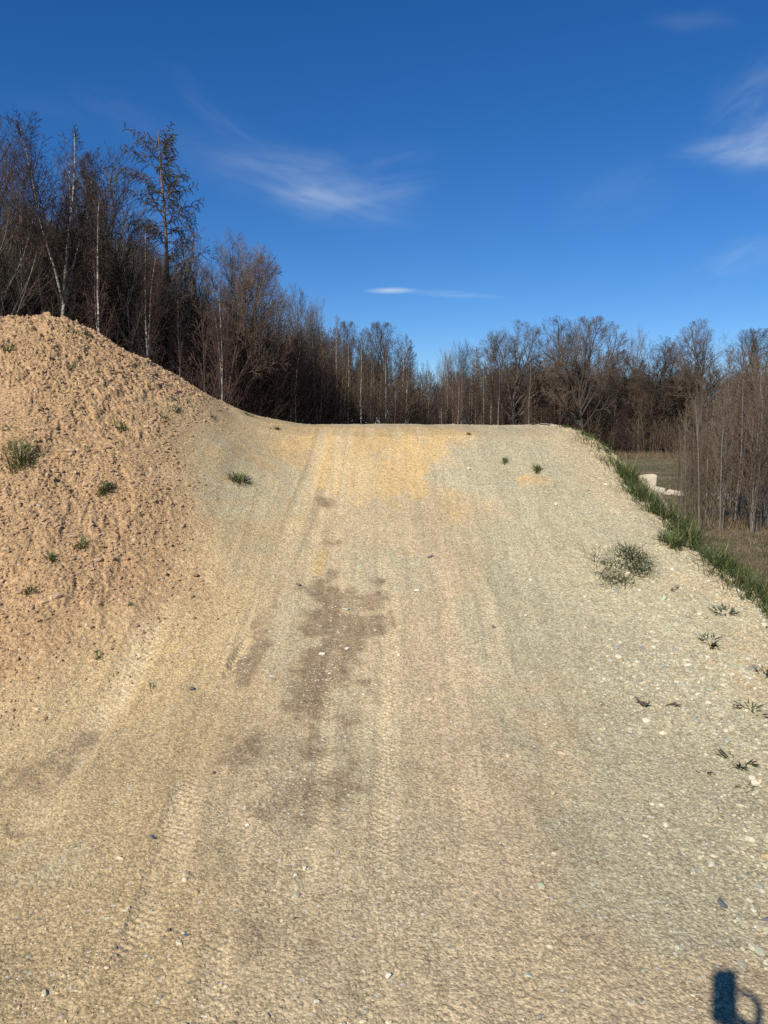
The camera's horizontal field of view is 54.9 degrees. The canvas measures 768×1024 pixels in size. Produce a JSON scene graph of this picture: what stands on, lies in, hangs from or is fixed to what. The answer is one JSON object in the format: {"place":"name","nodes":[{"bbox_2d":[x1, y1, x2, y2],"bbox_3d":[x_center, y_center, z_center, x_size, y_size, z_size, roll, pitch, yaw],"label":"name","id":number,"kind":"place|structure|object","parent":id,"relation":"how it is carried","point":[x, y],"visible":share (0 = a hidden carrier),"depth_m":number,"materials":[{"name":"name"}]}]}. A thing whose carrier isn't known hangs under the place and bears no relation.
{"place":"outdoors","nodes":[
{"label":"outdoors","id":0,"kind":"place"},
{"bbox_2d":[341,339,354,418],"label":"birch tree","id":1,"kind":"object","parent":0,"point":[348,384],"visible":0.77,"depth_m":59.66,"materials":[{"name":"brown plant"}]},
{"bbox_2d":[0,402,767,1023],"bbox_3d":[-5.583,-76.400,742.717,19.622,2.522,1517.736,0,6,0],"label":"dirt ramp","id":2,"kind":"structure","parent":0,"point":[308,536],"depth_m":3.26,"materials":[{"name":"gravel"}]},
{"bbox_2d":[225,470,251,485],"bbox_3d":[-1.170,-0.288,5.920,0.264,0.161,0.290,6,8,45],"label":"grass tuft","id":3,"kind":"object","parent":2,"relation":"on","point":[239,477],"visible":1,"depth_m":5.90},
{"bbox_2d":[167,549,411,831],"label":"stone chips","id":4,"kind":"object","parent":2,"relation":"on","point":[301,713],"visible":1,"depth_m":3.77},
{"bbox_2d":[0,417,767,1023],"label":"gravel","id":5,"kind":"structure","parent":2,"relation":"on","point":[480,771],"depth_m":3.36,"materials":[{"name":"stone"}]},
{"bbox_2d":[585,538,664,589],"bbox_3d":[1.668,0.361,5.076,0.619,0.283,0.657,0,6,0],"label":"grass patch","id":6,"kind":"object","parent":2,"relation":"on","point":[631,557],"visible":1,"depth_m":5.08,"materials":[{"name":"plant"}]},
{"bbox_2d":[614,454,652,487],"bbox_3d":[2.239,-0.346,6.715,0.490,0.405,0.547,3,6,23],"label":"grass clump","id":7,"kind":"object","parent":2,"relation":"on","point":[627,470],"visible":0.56,"depth_m":6.67,"materials":[{"name":"plant"}]},
{"bbox_2d":[648,524,693,553],"bbox_3d":[2.101,0.176,5.389,0.367,0.215,0.396,4,7,35],"label":"grass clump","id":8,"kind":"object","parent":2,"relation":"on","point":[673,538],"visible":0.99,"depth_m":5.37,"materials":[{"name":"plant"}]},
{"bbox_2d":[717,747,761,770],"bbox_3d":[1.567,1.108,3.304,0.116,0.053,0.201,-4,7,-36],"label":"weed","id":9,"kind":"object","parent":2,"relation":"on","point":[744,767],"visible":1,"depth_m":3.28,"materials":[{"name":"green plant"}]},
{"bbox_2d":[0,0,767,433],"label":"sky","id":10,"kind":"structure","parent":0,"point":[441,172],"materials":[{"name":"blue"}]},
{"bbox_2d":[557,424,767,664],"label":"grass","id":11,"kind":"structure","parent":0,"point":[722,561],"depth_m":5.59,"materials":[{"name":"plant"}]},
{"bbox_2d":[616,449,767,591],"bbox_3d":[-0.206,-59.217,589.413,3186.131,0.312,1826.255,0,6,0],"label":"field","id":12,"kind":"structure","parent":0,"point":[745,511],"depth_m":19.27,"materials":[{"name":"plant"}]},
{"bbox_2d":[2,197,36,316],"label":"birch tree","id":13,"kind":"object","parent":12,"relation":"on","point":[20,266],"visible":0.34,"depth_m":35.73,"materials":[{"name":"brown plant"}]},
{"bbox_2d":[0,140,68,313],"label":"bare tree","id":14,"kind":"object","parent":12,"relation":"on","point":[18,193],"visible":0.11,"depth_m":40.28,"materials":[{"name":"brown plant"}]},
{"bbox_2d":[0,113,82,316],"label":"bare tree","id":15,"kind":"object","parent":12,"relation":"on","point":[2,275],"visible":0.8,"depth_m":34.89,"materials":[{"name":"brown plant"}]},
{"bbox_2d":[26,205,66,316],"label":"birch tree","id":16,"kind":"object","parent":12,"relation":"on","point":[40,279],"visible":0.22,"depth_m":36.76,"materials":[{"name":"brown plant"}]},
{"bbox_2d":[42,152,92,326],"bbox_3d":[-16.955,-10.206,39.425,3.789,17.205,3.860,-2,6,-15],"label":"birch tree","id":17,"kind":"object","parent":12,"relation":"on","point":[70,243],"visible":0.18,"depth_m":38.85,"materials":[{"name":"brown plant"}]},
{"bbox_2d":[0,110,141,334],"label":"birch tree","id":18,"kind":"object","parent":12,"relation":"on","point":[67,237],"visible":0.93,"depth_m":36.13,"materials":[{"name":"brown plant"}]},
{"bbox_2d":[35,153,151,342],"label":"bare tree","id":19,"kind":"object","parent":12,"relation":"on","point":[100,219],"visible":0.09,"depth_m":43.60,"materials":[{"name":"brown plant"}]},
{"bbox_2d":[84,233,110,336],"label":"birch tree","id":20,"kind":"object","parent":12,"relation":"on","point":[95,291],"visible":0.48,"depth_m":37.71,"materials":[{"name":"brown plant"}]},
{"bbox_2d":[77,194,126,346],"bbox_3d":[-14.197,-8.581,36.927,2.404,14.409,3.288,-5,8,-42],"label":"birch tree","id":21,"kind":"object","parent":12,"relation":"on","point":[97,301],"visible":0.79,"depth_m":36.74,"materials":[{"name":"brown plant"}]},
{"bbox_2d":[21,140,189,349],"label":"bare tree","id":22,"kind":"object","parent":12,"relation":"on","point":[118,206],"visible":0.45,"depth_m":40.85,"materials":[{"name":"brown plant"}]},
{"bbox_2d":[101,249,122,341],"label":"birch tree","id":23,"kind":"object","parent":12,"relation":"on","point":[106,304],"visible":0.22,"depth_m":41.04,"materials":[{"name":"brown plant"}]},
{"bbox_2d":[0,312,234,691],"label":"dirt mound","id":24,"kind":"object","parent":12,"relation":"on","point":[47,639],"visible":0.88,"depth_m":4.99,"materials":[{"name":"soil"}]},
{"bbox_2d":[0,432,50,473],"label":"grass tuft","id":25,"kind":"object","parent":24,"relation":"on","point":[21,457],"visible":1,"depth_m":5.09,"materials":[{"name":"plant"}]},
{"bbox_2d":[92,479,114,496],"bbox_3d":[-1.928,-0.173,5.103,0.166,0.145,0.220,3,7,28],"label":"grass tuft","id":26,"kind":"object","parent":24,"relation":"on","point":[104,490],"visible":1,"depth_m":5.09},
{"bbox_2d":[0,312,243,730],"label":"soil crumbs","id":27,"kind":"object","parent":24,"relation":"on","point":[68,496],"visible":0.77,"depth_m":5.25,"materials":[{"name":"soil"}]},
{"bbox_2d":[47,194,216,362],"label":"bare tree","id":28,"kind":"object","parent":12,"relation":"on","point":[130,340],"visible":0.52,"depth_m":40.87,"materials":[{"name":"plant"}]},
{"bbox_2d":[137,270,162,364],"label":"birch tree","id":29,"kind":"object","parent":12,"relation":"on","point":[154,330],"visible":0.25,"depth_m":41.19,"materials":[{"name":"brown plant"}]},
{"bbox_2d":[121,219,189,368],"bbox_3d":[-12.375,-8.633,39.859,3.489,13.831,2.997,2,6,17],"label":"birch tree","id":30,"kind":"object","parent":12,"relation":"on","point":[150,298],"visible":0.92,"depth_m":39.43,"materials":[{"name":"brown plant"}]},
{"bbox_2d":[107,122,209,372],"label":"larch tree","id":31,"kind":"object","parent":12,"relation":"on","point":[169,189],"visible":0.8,"depth_m":42.91,"materials":[{"name":"brown plant"}]},
{"bbox_2d":[167,267,199,384],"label":"birch tree","id":32,"kind":"object","parent":12,"relation":"on","point":[178,336],"visible":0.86,"depth_m":41.47,"materials":[{"name":"brown plant"}]},
{"bbox_2d":[160,191,216,381],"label":"birch tree","id":33,"kind":"object","parent":12,"relation":"on","point":[187,305],"visible":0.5,"depth_m":44.44,"materials":[{"name":"brown plant"}]},
{"bbox_2d":[177,202,209,379],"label":"birch tree","id":34,"kind":"object","parent":12,"relation":"on","point":[195,286],"visible":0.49,"depth_m":44.98,"materials":[{"name":"brown plant"}]},
{"bbox_2d":[195,294,215,392],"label":"birch tree","id":35,"kind":"object","parent":12,"relation":"on","point":[205,343],"visible":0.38,"depth_m":45.02,"materials":[{"name":"brown plant"}]},
{"bbox_2d":[192,279,235,403],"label":"birch tree","id":36,"kind":"object","parent":12,"relation":"on","point":[218,334],"visible":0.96,"depth_m":40.89,"materials":[{"name":"brown plant"}]},
{"bbox_2d":[159,226,294,407],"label":"oak tree","id":37,"kind":"object","parent":12,"relation":"on","point":[233,308],"visible":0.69,"depth_m":44.94,"materials":[{"name":"brown plant"}]},
{"bbox_2d":[212,253,302,408],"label":"oak tree","id":38,"kind":"object","parent":12,"relation":"on","point":[270,322],"visible":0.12,"depth_m":49.50,"materials":[{"name":"brown plant"}]},
{"bbox_2d":[264,285,306,408],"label":"bare tree","id":39,"kind":"object","parent":12,"relation":"on","point":[287,308],"visible":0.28,"depth_m":56.61,"materials":[{"name":"brown plant"}]},
{"bbox_2d":[278,325,304,421],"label":"birch tree","id":40,"kind":"object","parent":12,"relation":"on","point":[291,373],"visible":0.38,"depth_m":51.36,"materials":[{"name":"brown plant"}]},
{"bbox_2d":[282,326,311,421],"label":"birch tree","id":41,"kind":"object","parent":12,"relation":"on","point":[299,359],"visible":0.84,"depth_m":50.53,"materials":[{"name":"brown plant"}]},
{"bbox_2d":[284,285,329,416],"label":"bare tree","id":42,"kind":"object","parent":12,"relation":"on","point":[299,313],"visible":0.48,"depth_m":60.40,"materials":[{"name":"brown plant"}]},
{"bbox_2d":[292,298,335,422],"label":"bare tree","id":43,"kind":"object","parent":12,"relation":"on","point":[315,329],"visible":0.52,"depth_m":62.43,"materials":[{"name":"brown plant"}]},
{"bbox_2d":[308,333,321,421],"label":"birch tree","id":44,"kind":"object","parent":12,"relation":"on","point":[315,377],"visible":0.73,"depth_m":55.05,"materials":[{"name":"brown plant"}]},
{"bbox_2d":[315,326,332,397],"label":"birch tree","id":45,"kind":"object","parent":12,"relation":"on","point":[322,344],"visible":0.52,"depth_m":61.05,"materials":[{"name":"brown plant"}]},
{"bbox_2d":[329,313,345,413],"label":"birch tree","id":46,"kind":"object","parent":12,"relation":"on","point":[336,346],"visible":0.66,"depth_m":61.56,"materials":[{"name":"brown plant"}]},
{"bbox_2d":[326,321,376,414],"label":"bare tree","id":47,"kind":"object","parent":12,"relation":"on","point":[344,324],"visible":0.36,"depth_m":79.99,"materials":[{"name":"brown wood"}]},
{"bbox_2d":[353,339,367,421],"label":"birch tree","id":48,"kind":"object","parent":12,"relation":"on","point":[360,392],"visible":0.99,"depth_m":59.35,"materials":[{"name":"brown plant"}]},
{"bbox_2d":[0,246,765,455],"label":"undergrowth","id":49,"kind":"object","parent":12,"relation":"on","point":[254,404],"visible":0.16,"depth_m":58.94,"materials":[{"name":"plant"}]},
{"bbox_2d":[0,190,767,454],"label":"woodland","id":50,"kind":"object","parent":12,"relation":"on","point":[606,396],"visible":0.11,"depth_m":52.03,"materials":[{"name":"plant"}]},
{"bbox_2d":[379,339,393,423],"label":"birch tree","id":51,"kind":"object","parent":12,"relation":"on","point":[385,381],"visible":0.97,"depth_m":65.55,"materials":[{"name":"brown plant"}]},
{"bbox_2d":[352,321,420,422],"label":"bare tree","id":52,"kind":"object","parent":12,"relation":"on","point":[380,349],"visible":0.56,"depth_m":81.85,"materials":[{"name":"brown wood"}]},
{"bbox_2d":[397,333,422,416],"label":"birch tree","id":53,"kind":"object","parent":12,"relation":"on","point":[409,364],"visible":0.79,"depth_m":79.17,"materials":[{"name":"brown plant"}]},
{"bbox_2d":[436,377,447,423],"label":"birch tree","id":54,"kind":"object","parent":12,"relation":"on","point":[442,402],"visible":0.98,"depth_m":76.91,"materials":[{"name":"brown plant"}]},
{"bbox_2d":[430,347,460,419],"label":"bare tree","id":55,"kind":"object","parent":12,"relation":"on","point":[448,368],"visible":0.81,"depth_m":92.60,"materials":[{"name":"brown plant"}]},
{"bbox_2d":[452,366,464,422],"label":"birch tree","id":56,"kind":"object","parent":12,"relation":"on","point":[459,389],"visible":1,"depth_m":76.53,"materials":[{"name":"brown plant"}]},
{"bbox_2d":[443,338,481,423],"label":"bare tree","id":57,"kind":"object","parent":12,"relation":"on","point":[463,353],"visible":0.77,"depth_m":90.42,"materials":[{"name":"brown plant"}]},
{"bbox_2d":[484,367,495,424],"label":"birch tree","id":58,"kind":"object","parent":12,"relation":"on","point":[491,400],"visible":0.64,"depth_m":79.73,"materials":[{"name":"brown plant"}]},
{"bbox_2d":[477,336,503,421],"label":"bare tree","id":59,"kind":"object","parent":12,"relation":"on","point":[490,371],"visible":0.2,"depth_m":84.72,"materials":[{"name":"brown plant"}]},
{"bbox_2d":[487,366,505,423],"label":"birch tree","id":60,"kind":"object","parent":12,"relation":"on","point":[497,388],"visible":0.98,"depth_m":75.54,"materials":[{"name":"brown plant"}]},
{"bbox_2d":[471,320,561,424],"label":"oak tree","id":61,"kind":"object","parent":12,"relation":"on","point":[521,377],"visible":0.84,"depth_m":79.75,"materials":[{"name":"brown plant"}]},
{"bbox_2d":[519,316,592,424],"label":"oak tree","id":62,"kind":"object","parent":12,"relation":"on","point":[571,355],"visible":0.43,"depth_m":80.37,"materials":[{"name":"brown plant"}]},
{"bbox_2d":[537,314,632,431],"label":"oak tree","id":63,"kind":"object","parent":12,"relation":"on","point":[604,373],"visible":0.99,"depth_m":74.54,"materials":[{"name":"brown plant"}]},
{"bbox_2d":[576,351,647,433],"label":"oak tree","id":64,"kind":"object","parent":12,"relation":"on","point":[606,353],"visible":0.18,"depth_m":84.53,"materials":[{"name":"brown plant"}]},
{"bbox_2d":[614,325,652,452],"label":"bare tree","id":65,"kind":"object","parent":12,"relation":"on","point":[635,354],"visible":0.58,"depth_m":80.07,"materials":[{"name":"brown wood"}]},
{"bbox_2d":[640,474,657,485],"bbox_3d":[10.672,-1.188,30.034,0.832,0.732,0.253,2,6,14],"label":"concrete block","id":66,"kind":"object","parent":12,"relation":"on","point":[652,479],"depth_m":29.87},
{"bbox_2d":[609,334,689,452],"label":"oak tree","id":67,"kind":"object","parent":12,"relation":"on","point":[650,376],"visible":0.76,"depth_m":77.94,"materials":[{"name":"brown plant"}]},
{"bbox_2d":[614,449,718,458],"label":"reeds","id":68,"kind":"object","parent":12,"relation":"on","point":[644,455],"visible":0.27,"depth_m":68.22,"materials":[{"name":"brown plant"}]},
{"bbox_2d":[652,392,696,512],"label":"sapling","id":69,"kind":"object","parent":12,"relation":"on","point":[683,448],"visible":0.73,"depth_m":19.87,"materials":[{"name":"plant"}]},
{"bbox_2d":[659,357,701,453],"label":"oak tree","id":70,"kind":"object","parent":12,"relation":"on","point":[676,406],"visible":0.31,"depth_m":79.69,"materials":[{"name":"brown plant"}]},
{"bbox_2d":[667,426,698,519],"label":"sapling","id":71,"kind":"object","parent":12,"relation":"on","point":[681,469],"visible":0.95,"depth_m":15.76,"materials":[{"name":"brown plant"}]},
{"bbox_2d":[668,408,697,508],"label":"sapling","id":72,"kind":"object","parent":12,"relation":"on","point":[679,412],"visible":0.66,"depth_m":20.95,"materials":[{"name":"plant"}]},
{"bbox_2d":[673,414,698,519],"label":"sapling","id":73,"kind":"object","parent":12,"relation":"on","point":[685,488],"visible":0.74,"depth_m":18.14,"materials":[{"name":"brown plant"}]},
{"bbox_2d":[679,390,715,536],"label":"sapling","id":74,"kind":"object","parent":12,"relation":"on","point":[699,496],"visible":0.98,"depth_m":15.78,"materials":[{"name":"brown plant"}]},
{"bbox_2d":[679,427,715,524],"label":"sapling","id":75,"kind":"object","parent":12,"relation":"on","point":[699,475],"visible":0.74,"depth_m":17.71,"materials":[{"name":"plant"}]},
{"bbox_2d":[662,318,739,452],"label":"oak tree","id":76,"kind":"object","parent":12,"relation":"on","point":[697,371],"visible":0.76,"depth_m":71.80,"materials":[{"name":"brown plant"}]},
{"bbox_2d":[682,396,723,520],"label":"sapling","id":77,"kind":"object","parent":12,"relation":"on","point":[695,448],"visible":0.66,"depth_m":18.57,"materials":[{"name":"plant"}]},
{"bbox_2d":[690,374,717,495],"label":"sapling","id":78,"kind":"object","parent":12,"relation":"on","point":[699,414],"visible":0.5,"depth_m":24.99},
{"bbox_2d":[687,365,725,503],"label":"sapling","id":79,"kind":"object","parent":12,"relation":"on","point":[708,407],"visible":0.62,"depth_m":22.13,"materials":[{"name":"plant"}]},
{"bbox_2d":[696,393,722,512],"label":"sapling","id":80,"kind":"object","parent":12,"relation":"on","point":[708,456],"visible":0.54,"depth_m":19.14,"materials":[{"name":"brown plant"}]},
{"bbox_2d":[688,388,731,516],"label":"sapling","id":81,"kind":"object","parent":12,"relation":"on","point":[710,449],"visible":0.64,"depth_m":19.07,"materials":[{"name":"plant"}]},
{"bbox_2d":[699,399,730,523],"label":"sapling","id":82,"kind":"object","parent":12,"relation":"on","point":[716,456],"visible":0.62,"depth_m":18.07,"materials":[{"name":"brown plant"}]},
{"bbox_2d":[699,397,733,526],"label":"sapling","id":83,"kind":"object","parent":12,"relation":"on","point":[719,448],"visible":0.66,"depth_m":17.66,"materials":[{"name":"brown plant"}]},
{"bbox_2d":[692,349,741,500],"bbox_3d":[10.363,-2.641,23.328,1.793,5.073,1.155,0,6,0],"label":"sapling","id":84,"kind":"object","parent":12,"relation":"on","point":[731,353],"visible":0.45,"depth_m":23.18,"materials":[{"name":"plant"}]},
{"bbox_2d":[706,387,740,528],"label":"sapling","id":85,"kind":"object","parent":12,"relation":"on","point":[729,398],"visible":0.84,"depth_m":17.00,"materials":[{"name":"plant"}]},
{"bbox_2d":[708,380,739,504],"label":"sapling","id":86,"kind":"object","parent":12,"relation":"on","point":[725,440],"visible":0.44,"depth_m":18.61,"materials":[{"name":"plant"}]},
{"bbox_2d":[699,348,750,530],"bbox_3d":[7.804,-1.602,16.804,1.010,4.264,1.380,-2,6,-19],"label":"sapling","id":87,"kind":"object","parent":12,"relation":"on","point":[721,447],"visible":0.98,"depth_m":16.81,"materials":[{"name":"brown plant"}]},
{"bbox_2d":[684,477,767,530],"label":"thicket brush","id":88,"kind":"object","parent":12,"relation":"on","point":[728,520],"visible":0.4,"depth_m":18.47,"materials":[{"name":"brown plant"}]},
{"bbox_2d":[720,400,746,516],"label":"sapling","id":89,"kind":"object","parent":12,"relation":"on","point":[733,461],"visible":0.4,"depth_m":18.56,"materials":[{"name":"brown plant"}]},
{"bbox_2d":[711,361,761,524],"bbox_3d":[8.585,-1.602,17.938,1.306,4.036,0.956,4,7,36],"label":"sapling","id":90,"kind":"object","parent":12,"relation":"on","point":[741,441],"visible":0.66,"depth_m":17.93,"materials":[{"name":"brown plant"}]},
{"bbox_2d":[706,326,767,415],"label":"oak tree","id":91,"kind":"object","parent":12,"relation":"on","point":[753,339],"visible":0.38,"depth_m":72.15,"materials":[{"name":"brown plant"}]},
{"bbox_2d":[714,350,762,507],"bbox_3d":[10.795,-2.465,22.288,1.610,4.893,1.421,-3,7,-27],"label":"sapling","id":92,"kind":"object","parent":12,"relation":"on","point":[743,407],"visible":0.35,"depth_m":22.27,"materials":[{"name":"brown wood"}]},
{"bbox_2d":[715,343,766,517],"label":"sapling","id":93,"kind":"object","parent":12,"relation":"on","point":[741,419],"visible":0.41,"depth_m":19.37,"materials":[{"name":"brown wood"}]},
{"bbox_2d":[725,412,757,519],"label":"sapling","id":94,"kind":"object","parent":12,"relation":"on","point":[742,467],"visible":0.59,"depth_m":18.17,"materials":[{"name":"brown plant"}]},
{"bbox_2d":[717,362,767,531],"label":"sapling","id":95,"kind":"object","parent":12,"relation":"on","point":[760,510],"visible":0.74,"depth_m":16.73,"materials":[{"name":"plant"}]},
{"bbox_2d":[724,340,761,513],"bbox_3d":[9.541,-2.052,19.126,1.554,4.724,1.372,1,6,13],"label":"sapling","id":96,"kind":"object","parent":12,"relation":"on","point":[744,410],"visible":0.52,"depth_m":19.11,"materials":[{"name":"brown wood"}]},
{"bbox_2d":[722,346,767,530],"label":"sapling","id":97,"kind":"object","parent":12,"relation":"on","point":[753,428],"visible":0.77,"depth_m":16.83,"materials":[{"name":"brown wood"}]},
{"bbox_2d":[726,377,767,530],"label":"sapling","id":98,"kind":"object","parent":12,"relation":"on","point":[756,453],"visible":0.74,"depth_m":16.73,"materials":[{"name":"brown plant"}]},
{"bbox_2d":[729,377,765,520],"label":"sapling","id":99,"kind":"object","parent":12,"relation":"on","point":[742,501],"visible":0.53,"depth_m":18.39,"materials":[{"name":"plant"}]},
{"bbox_2d":[728,358,767,531],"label":"sapling","id":100,"kind":"object","parent":12,"relation":"on","point":[757,451],"visible":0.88,"depth_m":16.56,"materials":[{"name":"plant"}]},
{"bbox_2d":[732,366,764,509],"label":"sapling","id":101,"kind":"object","parent":12,"relation":"on","point":[750,430],"visible":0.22,"depth_m":21.92,"materials":[{"name":"brown wood"}]},
{"bbox_2d":[731,400,767,534],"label":"sapling","id":102,"kind":"object","parent":12,"relation":"on","point":[758,468],"visible":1,"depth_m":16.09,"materials":[{"name":"brown plant"}]},
{"bbox_2d":[745,366,767,515],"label":"sapling","id":103,"kind":"object","parent":12,"relation":"on","point":[761,426],"visible":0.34,"depth_m":20.17,"materials":[{"name":"brown plant"}]},
{"bbox_2d":[747,424,767,531],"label":"sapling","id":104,"kind":"object","parent":12,"relation":"on","point":[762,489],"visible":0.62,"depth_m":16.83,"materials":[{"name":"plant"}]},
{"bbox_2d":[754,368,767,526],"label":"sapling","id":105,"kind":"object","parent":12,"relation":"on","point":[765,453],"visible":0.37,"depth_m":17.68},
{"bbox_2d":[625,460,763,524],"bbox_3d":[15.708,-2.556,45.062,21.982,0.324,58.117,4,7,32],"label":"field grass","id":106,"kind":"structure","parent":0,"point":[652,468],"depth_m":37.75,"materials":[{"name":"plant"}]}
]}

